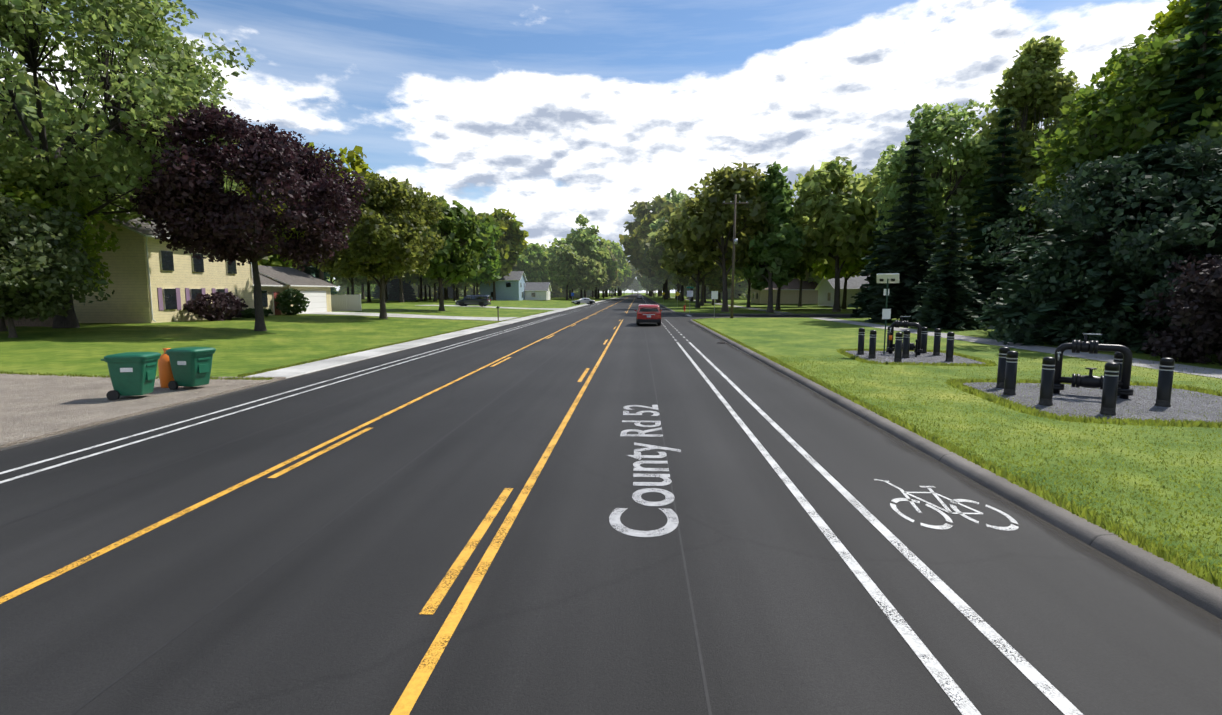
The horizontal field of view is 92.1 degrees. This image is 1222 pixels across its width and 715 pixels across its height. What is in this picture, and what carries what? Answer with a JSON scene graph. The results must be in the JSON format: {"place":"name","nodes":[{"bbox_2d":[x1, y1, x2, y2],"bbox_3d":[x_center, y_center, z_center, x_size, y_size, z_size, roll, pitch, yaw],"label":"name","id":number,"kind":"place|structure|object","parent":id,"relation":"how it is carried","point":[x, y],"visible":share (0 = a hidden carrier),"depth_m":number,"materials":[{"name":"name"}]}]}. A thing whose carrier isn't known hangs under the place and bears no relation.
{"place":"outdoors","nodes":[
{"label":"outdoors","id":0,"kind":"place"},
{"bbox_2d":[0,0,1178,292],"label":"sky","id":1,"kind":"structure","parent":0,"point":[549,113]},
{"bbox_2d":[0,293,1221,714],"bbox_3d":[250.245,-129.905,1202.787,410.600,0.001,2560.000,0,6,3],"label":"road asphalt","id":2,"kind":"structure","parent":0,"point":[578,603],"depth_m":5.58,"materials":[{"name":"grey asphalt"}]},
{"bbox_2d":[0,296,622,449],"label":"edge grit","id":3,"kind":"object","parent":2,"relation":"on","point":[31,442],"visible":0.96,"depth_m":13.73,"materials":[{"name":"grey"}]},
{"bbox_2d":[0,300,711,714],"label":"road seams","id":4,"kind":"object","parent":2,"relation":"on","point":[378,486],"visible":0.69,"depth_m":5.43,"materials":[{"name":"asphalt"}]},
{"bbox_2d":[0,295,1083,714],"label":"road markings","id":5,"kind":"object","parent":2,"relation":"on","point":[424,669],"visible":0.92,"depth_m":5.94,"materials":[{"name":"white paint"}]},
{"bbox_2d":[609,405,680,536],"bbox_3d":[0.635,1.480,9.809,1.024,0.001,7.350,0,6,3],"label":"road lettering","id":6,"kind":"object","parent":2,"relation":"on","point":[671,525],"visible":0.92,"depth_m":7.86,"materials":[{"name":"paint"}]},
{"bbox_2d":[635,303,661,325],"bbox_3d":[2.997,-3.503,47.215,2.220,1.715,4.700,0,6,3],"label":"red suv","id":7,"kind":"object","parent":2,"relation":"on","point":[648,313],"visible":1,"depth_m":44.96,"materials":[{"name":"red paint"}]},
{"bbox_2d":[643,295,1221,618],"bbox_3d":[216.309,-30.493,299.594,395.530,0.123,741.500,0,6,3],"label":"curbs","id":8,"kind":"structure","parent":2,"relation":"on","point":[1199,592],"depth_m":6.73,"materials":[{"name":"concrete"}]},
{"bbox_2d":[646,297,1221,633],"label":"gutter grit","id":9,"kind":"object","parent":2,"relation":"on","point":[1202,613],"visible":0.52,"depth_m":6.24,"materials":[{"name":"grey"}]},
{"bbox_2d":[0,293,1221,588],"bbox_3d":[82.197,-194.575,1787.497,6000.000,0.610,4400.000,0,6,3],"label":"ground","id":10,"kind":"structure","parent":0,"point":[240,345],"depth_m":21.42,"materials":[{"name":"green plant"}]},
{"bbox_2d":[5,295,52,326],"bbox_3d":[-41.066,-2.789,34.794,18.638,1.925,0.122,0,6,3],"label":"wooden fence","id":11,"kind":"object","parent":10,"relation":"on","point":[23,321],"visible":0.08,"depth_m":34.48,"materials":[{"name":"brown wood"}]},
{"bbox_2d":[0,89,89,239],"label":"tree","id":12,"kind":"object","parent":10,"relation":"on","point":[20,102],"visible":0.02,"depth_m":35.04,"materials":[{"name":"green plant"}]},
{"bbox_2d":[0,192,114,337],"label":"tree","id":13,"kind":"object","parent":10,"relation":"on","point":[25,269],"visible":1,"depth_m":26.59,"materials":[{"name":"green plant"}]},
{"bbox_2d":[0,151,119,330],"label":"tree","id":14,"kind":"object","parent":10,"relation":"on","point":[21,195],"visible":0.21,"depth_m":31.54,"materials":[{"name":"green plant"}]},
{"bbox_2d":[1,74,143,180],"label":"tree","id":15,"kind":"object","parent":10,"relation":"on","point":[43,85],"depth_m":49.71,"materials":[{"name":"green plant"}]},
{"bbox_2d":[41,99,135,208],"bbox_3d":[-48.408,-12.593,48.712,12.955,18.425,14.595,1,6,10],"label":"tree","id":16,"kind":"object","parent":10,"relation":"on","point":[90,129],"depth_m":49.37,"materials":[{"name":"green plant"}]},
{"bbox_2d":[0,0,255,327],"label":"locust tree","id":17,"kind":"object","parent":10,"relation":"on","point":[177,80],"visible":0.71,"depth_m":29.44,"materials":[{"name":"green plant"}]},
{"bbox_2d":[72,209,253,322],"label":"cream house","id":18,"kind":"structure","parent":10,"relation":"on","point":[171,270],"depth_m":38.48,"materials":[{"name":"brick"},{"name":"shingle"},{"name":"glass"}]},
{"bbox_2d":[157,288,228,310],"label":"window shutters","id":19,"kind":"object","parent":18,"relation":"attached to","point":[160,297],"visible":0.56,"depth_m":40.59,"materials":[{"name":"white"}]},
{"bbox_2d":[144,235,252,321],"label":"house gutters","id":20,"kind":"object","parent":18,"relation":"attached to","point":[147,236],"visible":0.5,"depth_m":38.10,"materials":[{"name":"white metal"}]},
{"bbox_2d":[183,291,248,320],"bbox_3d":[-28.481,-3.721,42.688,2.902,2.187,5.393,0,6,3],"label":"purple shrub","id":21,"kind":"object","parent":10,"relation":"on","point":[219,305],"depth_m":41.83,"materials":[{"name":"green plant"}]},
{"bbox_2d":[120,102,369,330],"bbox_3d":[-20.769,-7.934,34.130,12.489,12.901,12.073,0,6,3],"label":"purple maple tree","id":22,"kind":"object","parent":10,"relation":"on","point":[199,211],"visible":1,"depth_m":31.00,"materials":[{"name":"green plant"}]},
{"bbox_2d":[223,166,272,264],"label":"tree","id":23,"kind":"object","parent":10,"relation":"on","point":[267,257],"depth_m":78.13,"materials":[{"name":"green plant"}]},
{"bbox_2d":[235,308,272,317],"bbox_3d":[-28.637,-3.567,47.182,1.797,0.901,4.522,0,6,3],"label":"shrub","id":24,"kind":"object","parent":10,"relation":"on","point":[247,313],"depth_m":46.49,"materials":[{"name":"green plant"}]},
{"bbox_2d":[252,272,286,314],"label":"house","id":25,"kind":"structure","parent":10,"relation":"on","point":[271,288],"depth_m":51.91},
{"bbox_2d":[260,227,301,269],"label":"tree","id":26,"kind":"object","parent":10,"relation":"on","point":[275,260],"visible":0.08,"depth_m":89.96,"materials":[{"name":"green plant"}]},
{"bbox_2d":[274,288,309,314],"bbox_3d":[-28.484,-4.938,52.491,2.657,2.543,2.949,0,6,3],"label":"green shrub","id":27,"kind":"object","parent":10,"relation":"on","point":[287,299],"depth_m":51.95,"materials":[{"name":"green plant"}]},
{"bbox_2d":[258,265,336,313],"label":"garage","id":28,"kind":"structure","parent":10,"relation":"on","point":[316,291],"depth_m":57.37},
{"bbox_2d":[237,142,373,279],"bbox_3d":[-32.304,-14.157,64.578,14.869,18.068,13.026,-3,7,-24],"label":"maple tree","id":29,"kind":"object","parent":10,"relation":"on","point":[358,165],"visible":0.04,"depth_m":63.09,"materials":[{"name":"green plant"}]},
{"bbox_2d":[0,298,613,447],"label":"sidewalk","id":30,"kind":"structure","parent":10,"relation":"on","point":[34,407],"depth_m":14.54,"materials":[{"name":"grey concrete"}]},
{"bbox_2d":[101,352,160,399],"bbox_3d":[-11.411,0.433,14.049,0.975,1.082,0.745,-1,6,-9],"label":"trash bin","id":31,"kind":"object","parent":30,"relation":"on","point":[132,373],"visible":0.98,"depth_m":13.78,"materials":[{"name":"green plastic"}]},
{"bbox_2d":[158,348,173,387],"bbox_3d":[-11.725,0.280,15.607,0.424,1.049,0.437,0,6,3],"label":"orange yard bag","id":32,"kind":"object","parent":30,"relation":"on","point":[166,377],"visible":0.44,"depth_m":15.45,"materials":[{"name":"orange plastic"}]},
{"bbox_2d":[165,347,215,389],"bbox_3d":[-10.997,0.281,15.423,0.975,1.082,0.745,1,6,11],"label":"trash bin","id":33,"kind":"object","parent":30,"relation":"on","point":[191,366],"visible":1,"depth_m":15.17,"materials":[{"name":"green plastic"}]},
{"bbox_2d":[297,260,336,294],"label":"tree","id":34,"kind":"object","parent":10,"relation":"on","point":[312,271],"visible":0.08,"depth_m":98.60,"materials":[{"name":"green plant"}]},
{"bbox_2d":[331,294,361,310],"bbox_3d":[-34.997,-5.969,63.825,16.120,1.840,0.120,0,6,3],"label":"white vinyl fence","id":35,"kind":"object","parent":10,"relation":"on","point":[345,302],"visible":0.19,"depth_m":63.52,"materials":[{"name":"white plastic"}]},
{"bbox_2d":[328,242,379,294],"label":"tree","id":36,"kind":"object","parent":10,"relation":"on","point":[352,282],"visible":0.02,"depth_m":112.45,"materials":[{"name":"green plant"}]},
{"bbox_2d":[342,284,375,296],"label":"tree","id":37,"kind":"object","parent":10,"relation":"on","point":[357,290],"visible":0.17,"depth_m":270.33,"materials":[{"name":"green plant"}]},
{"bbox_2d":[355,277,379,301],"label":"tree","id":38,"kind":"object","parent":10,"relation":"on","point":[368,292],"depth_m":126.32,"materials":[{"name":"green plant"}]},
{"bbox_2d":[294,172,447,318],"bbox_3d":[-20.255,-9.750,51.128,11.487,12.789,11.926,0,6,3],"label":"maple tree","id":39,"kind":"object","parent":10,"relation":"on","point":[399,245],"visible":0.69,"depth_m":48.52,"materials":[{"name":"green plant"}]},
{"bbox_2d":[371,279,392,298],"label":"tree","id":40,"kind":"object","parent":10,"relation":"on","point":[377,292],"visible":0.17,"depth_m":183.74,"materials":[{"name":"green plant"}]},
{"bbox_2d":[375,178,428,301],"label":"tree","id":41,"kind":"object","parent":10,"relation":"on","point":[401,298],"depth_m":118.91,"materials":[{"name":"green plant"}]},
{"bbox_2d":[387,275,417,300],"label":"tree","id":42,"kind":"object","parent":10,"relation":"on","point":[408,293],"visible":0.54,"depth_m":146.47,"materials":[{"name":"green plant"}]},
{"bbox_2d":[403,274,438,300],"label":"tree","id":43,"kind":"object","parent":10,"relation":"on","point":[424,283],"visible":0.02,"depth_m":148.47,"materials":[{"name":"green plant"}]},
{"bbox_2d":[403,232,451,301],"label":"tree","id":44,"kind":"object","parent":10,"relation":"on","point":[429,281],"visible":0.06,"depth_m":128.91,"materials":[{"name":"green plant"}]},
{"bbox_2d":[410,284,463,296],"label":"tree","id":45,"kind":"object","parent":10,"relation":"on","point":[461,293],"visible":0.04,"depth_m":253.31,"materials":[{"name":"green plant"}]},
{"bbox_2d":[402,195,496,310],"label":"maple tree","id":46,"kind":"object","parent":10,"relation":"on","point":[457,227],"visible":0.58,"depth_m":70.08,"materials":[{"name":"green plant"}]},
{"bbox_2d":[444,262,472,300],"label":"tree","id":47,"kind":"object","parent":10,"relation":"on","point":[458,285],"depth_m":140.74,"materials":[{"name":"green plant"}]},
{"bbox_2d":[455,295,490,306],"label":"dark van","id":48,"kind":"object","parent":10,"relation":"on","point":[482,300],"visible":1,"depth_m":89.83,"materials":[{"name":"grey paint"}]},
{"bbox_2d":[460,220,502,294],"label":"dark tree","id":49,"kind":"object","parent":10,"relation":"on","point":[490,263],"visible":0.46,"depth_m":118.70,"materials":[{"name":"green plant"}]},
{"bbox_2d":[472,208,528,300],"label":"tree","id":50,"kind":"object","parent":10,"relation":"on","point":[511,243],"visible":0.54,"depth_m":146.42,"materials":[{"name":"green plant"}]},
{"bbox_2d":[480,271,526,299],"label":"blue grey house","id":51,"kind":"structure","parent":10,"relation":"on","point":[511,286],"depth_m":150.47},
{"bbox_2d":[512,243,550,281],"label":"tree","id":52,"kind":"object","parent":10,"relation":"on","point":[532,262],"visible":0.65,"depth_m":217.08,"materials":[{"name":"green plant"}]},
{"bbox_2d":[524,282,551,299],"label":"white garage","id":53,"kind":"structure","parent":10,"relation":"on","point":[537,290],"depth_m":157.30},
{"bbox_2d":[526,277,582,297],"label":"house","id":54,"kind":"structure","parent":10,"relation":"on","point":[558,290],"depth_m":243.84,"materials":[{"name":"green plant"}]},
{"bbox_2d":[548,238,570,298],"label":"tree","id":55,"kind":"object","parent":10,"relation":"on","point":[555,249],"visible":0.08,"depth_m":214.13,"materials":[{"name":"green plant"}]},
{"bbox_2d":[547,243,582,299],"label":"tree","id":56,"kind":"object","parent":10,"relation":"on","point":[562,270],"visible":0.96,"depth_m":177.87,"materials":[{"name":"green plant"}]},
{"bbox_2d":[571,298,594,304],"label":"silver sedan","id":57,"kind":"object","parent":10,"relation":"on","point":[585,300],"visible":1,"depth_m":125.08,"materials":[{"name":"grey paint"}]},
{"bbox_2d":[562,214,610,297],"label":"tree","id":58,"kind":"object","parent":10,"relation":"on","point":[585,242],"visible":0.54,"depth_m":193.20,"materials":[{"name":"green plant"}]},
{"bbox_2d":[568,256,607,297],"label":"tree","id":59,"kind":"object","parent":10,"relation":"on","point":[593,275],"visible":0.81,"depth_m":178.66,"materials":[{"name":"green plant"}]},
{"bbox_2d":[595,253,617,298],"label":"tree","id":60,"kind":"object","parent":10,"relation":"on","point":[611,267],"visible":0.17,"depth_m":231.87,"materials":[{"name":"green plant"}]},
{"bbox_2d":[605,241,632,296],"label":"tree","id":61,"kind":"object","parent":10,"relation":"on","point":[618,254],"visible":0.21,"depth_m":322.81,"materials":[{"name":"green plant"}]},
{"bbox_2d":[618,263,633,295],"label":"tree","id":62,"kind":"object","parent":10,"relation":"on","point":[627,282],"visible":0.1,"depth_m":393.88,"materials":[{"name":"green plant"}]},
{"bbox_2d":[619,213,667,298],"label":"tree","id":63,"kind":"object","parent":10,"relation":"on","point":[632,244],"visible":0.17,"depth_m":211.55,"materials":[{"name":"green plant"}]},
{"bbox_2d":[639,274,658,296],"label":"tree","id":64,"kind":"object","parent":10,"relation":"on","point":[646,284],"visible":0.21,"depth_m":294.05,"materials":[{"name":"green plant"}]},
{"bbox_2d":[623,194,689,235],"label":"tree row","id":65,"kind":"object","parent":10,"relation":"on","point":[639,211],"visible":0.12,"depth_m":235.86,"materials":[{"name":"green plant"}]},
{"bbox_2d":[647,275,670,298],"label":"tree","id":66,"kind":"object","parent":10,"relation":"on","point":[655,280],"depth_m":235.66,"materials":[{"name":"green plant"}]},
{"bbox_2d":[641,227,689,300],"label":"tree","id":67,"kind":"object","parent":10,"relation":"on","point":[653,254],"visible":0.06,"depth_m":165.49,"materials":[{"name":"green plant"}]},
{"bbox_2d":[647,188,684,299],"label":"tree row","id":68,"kind":"object","parent":10,"relation":"on","point":[676,199],"depth_m":189.96,"materials":[{"name":"green plant"}]},
{"bbox_2d":[653,196,696,300],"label":"tree","id":69,"kind":"object","parent":10,"relation":"on","point":[668,210],"visible":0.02,"depth_m":159.07,"materials":[{"name":"green plant"}]},
{"bbox_2d":[667,257,706,286],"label":"tree","id":70,"kind":"object","parent":10,"relation":"on","point":[682,281],"depth_m":122.54,"materials":[{"name":"green plant"}]},
{"bbox_2d":[660,245,721,305],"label":"roadside tree","id":71,"kind":"object","parent":10,"relation":"on","point":[717,270],"visible":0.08,"depth_m":111.14,"materials":[{"name":"green plant"}]},
{"bbox_2d":[654,207,731,307],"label":"roadside tree","id":72,"kind":"object","parent":10,"relation":"on","point":[669,235],"visible":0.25,"depth_m":92.29,"materials":[{"name":"green plant"}]},
{"bbox_2d":[674,282,750,298],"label":"house","id":73,"kind":"structure","parent":10,"relation":"on","point":[743,292],"depth_m":225.53,"materials":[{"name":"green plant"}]},
{"bbox_2d":[689,271,736,304],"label":"tree","id":74,"kind":"object","parent":10,"relation":"on","point":[714,282],"visible":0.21,"depth_m":116.31,"materials":[{"name":"green plant"}]},
{"bbox_2d":[677,162,774,311],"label":"tree","id":75,"kind":"object","parent":10,"relation":"on","point":[710,216],"visible":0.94,"depth_m":70.82,"materials":[{"name":"green plant"}]},
{"bbox_2d":[722,194,748,317],"bbox_3d":[11.585,-9.437,55.347,2.400,11.502,0.310,0,6,3],"label":"utility pole","id":76,"kind":"object","parent":10,"relation":"on","point":[735,241],"visible":0.98,"depth_m":55.24,"materials":[{"name":"brown wood"}]},
{"bbox_2d":[728,200,756,307],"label":"tree","id":77,"kind":"object","parent":10,"relation":"on","point":[738,271],"visible":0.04,"depth_m":95.98,"materials":[{"name":"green plant"}]},
{"bbox_2d":[742,161,805,312],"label":"tree","id":78,"kind":"object","parent":10,"relation":"on","point":[773,256],"visible":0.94,"depth_m":69.60,"materials":[{"name":"green plant"}]},
{"bbox_2d":[741,200,816,309],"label":"screen tree","id":79,"kind":"object","parent":10,"relation":"on","point":[801,268],"visible":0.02,"depth_m":83.95,"materials":[{"name":"green plant"}]},
{"bbox_2d":[751,279,817,303],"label":"house","id":80,"kind":"structure","parent":10,"relation":"on","point":[789,293],"depth_m":115.94,"materials":[{"name":"beige"}]},
{"bbox_2d":[790,198,821,305],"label":"tree","id":81,"kind":"object","parent":10,"relation":"on","point":[807,273],"depth_m":101.30,"materials":[{"name":"green plant"}]},
{"bbox_2d":[802,271,861,285],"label":"tree","id":82,"kind":"object","parent":10,"relation":"on","point":[810,278],"depth_m":115.86,"materials":[{"name":"green plant"}]},
{"bbox_2d":[787,156,895,311],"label":"tree","id":83,"kind":"object","parent":10,"relation":"on","point":[848,200],"visible":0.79,"depth_m":69.18,"materials":[{"name":"green plant"}]},
{"bbox_2d":[815,276,869,306],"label":"cream house","id":84,"kind":"structure","parent":10,"relation":"on","point":[825,288],"depth_m":94.89,"materials":[{"name":"white"}]},
{"bbox_2d":[806,223,878,308],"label":"screen tree","id":85,"kind":"object","parent":10,"relation":"on","point":[852,270],"visible":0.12,"depth_m":84.72,"materials":[{"name":"green plant"}]},
{"bbox_2d":[847,187,897,317],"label":"spruce","id":86,"kind":"object","parent":10,"relation":"on","point":[862,301],"visible":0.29,"depth_m":61.06,"materials":[{"name":"green plant"}]},
{"bbox_2d":[859,139,943,323],"bbox_3d":[23.735,-9.750,47.048,6.500,14.966,6.366,6,9,43],"label":"spruce","id":87,"kind":"object","parent":10,"relation":"on","point":[904,297],"visible":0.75,"depth_m":46.62,"materials":[{"name":"green plant"}]},
{"bbox_2d":[887,316,922,356],"bbox_3d":[11.580,-0.784,22.843,0.873,1.615,1.611,-2,7,-18],"label":"gas valve","id":88,"kind":"object","parent":10,"relation":"on","point":[916,348],"visible":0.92,"depth_m":22.93,"materials":[{"name":"black paint"}]},
{"bbox_2d":[856,188,976,266],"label":"tree","id":89,"kind":"object","parent":10,"relation":"on","point":[875,211],"visible":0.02,"depth_m":69.96,"materials":[{"name":"green plant"}]},
{"bbox_2d":[872,99,997,301],"bbox_3d":[28.365,-12.839,52.468,10.026,18.930,9.636,0,6,3],"label":"tall tree","id":90,"kind":"object","parent":10,"relation":"on","point":[943,130],"visible":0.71,"depth_m":50.08,"materials":[{"name":"green plant"}]},
{"bbox_2d":[671,297,1221,423],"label":"path and pads","id":91,"kind":"structure","parent":10,"relation":"on","point":[1089,397],"depth_m":14.04,"materials":[{"name":"concrete"}]},
{"bbox_2d":[876,273,898,353],"bbox_3d":[10.760,-1.683,23.029,0.800,3.162,0.424,3,7,27],"label":"sign post","id":92,"kind":"object","parent":91,"relation":"on","point":[887,279],"visible":0.96,"depth_m":22.96,"materials":[{"name":"white metal"}]},
{"bbox_2d":[857,326,954,361],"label":"bollards","id":93,"kind":"object","parent":91,"relation":"on","point":[900,338],"visible":0.92,"depth_m":21.72,"materials":[{"name":"black plastic"}]},
{"bbox_2d":[996,347,1174,414],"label":"bollards","id":94,"kind":"object","parent":91,"relation":"on","point":[1007,369],"visible":0.9,"depth_m":12.58,"materials":[{"name":"black plastic"}]},
{"bbox_2d":[1053,333,1133,398],"bbox_3d":[11.205,0.234,13.733,1.553,1.585,0.374,4,8,34],"label":"gas valve","id":95,"kind":"object","parent":91,"relation":"on","point":[1125,391],"visible":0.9,"depth_m":13.66,"materials":[{"name":"black paint"}]},
{"bbox_2d":[910,206,986,329],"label":"spruce","id":96,"kind":"object","parent":10,"relation":"on","point":[944,307],"visible":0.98,"depth_m":39.11,"materials":[{"name":"green plant"}]},
{"bbox_2d":[960,107,1039,319],"bbox_3d":[31.301,-11.172,47.927,7.005,17.548,7.534,2,7,21],"label":"spruce","id":97,"kind":"object","parent":10,"relation":"on","point":[998,208],"visible":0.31,"depth_m":47.21,"materials":[{"name":"green plant"}]},
{"bbox_2d":[974,202,1034,324],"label":"spruce","id":98,"kind":"object","parent":10,"relation":"on","point":[996,274],"visible":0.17,"depth_m":43.22,"materials":[{"name":"green plant"}]},
{"bbox_2d":[943,35,1080,260],"bbox_3d":[37.978,-15.757,53.027,14.839,24.380,14.383,0,6,3],"label":"tall tree","id":99,"kind":"object","parent":10,"relation":"on","point":[1033,93],"visible":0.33,"depth_m":50.42,"materials":[{"name":"green plant"}]},
{"bbox_2d":[974,134,1221,353],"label":"tree","id":100,"kind":"object","parent":10,"relation":"on","point":[1140,248],"visible":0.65,"depth_m":25.16,"materials":[{"name":"green plant"}]},
{"bbox_2d":[974,144,1221,353],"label":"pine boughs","id":101,"kind":"object","parent":10,"relation":"on","point":[1121,293],"visible":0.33,"depth_m":26.49,"materials":[{"name":"green plant"}]},
{"bbox_2d":[1018,20,1221,228],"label":"tall tree","id":102,"kind":"object","parent":10,"relation":"on","point":[1109,121],"visible":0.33,"depth_m":33.74,"materials":[{"name":"green plant"}]},
{"bbox_2d":[1032,0,1221,216],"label":"tall tree","id":103,"kind":"object","parent":10,"relation":"on","point":[1170,20],"visible":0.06,"depth_m":40.39,"materials":[{"name":"green plant"}]},
{"bbox_2d":[1141,254,1221,365],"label":"purple shrub","id":104,"kind":"object","parent":10,"relation":"on","point":[1197,315],"visible":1,"depth_m":20.20,"materials":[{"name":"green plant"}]},
{"bbox_2d":[1150,0,1221,235],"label":"spruce","id":105,"kind":"object","parent":10,"relation":"on","point":[1208,15],"visible":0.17,"depth_m":30.91,"materials":[{"name":"green plant"}]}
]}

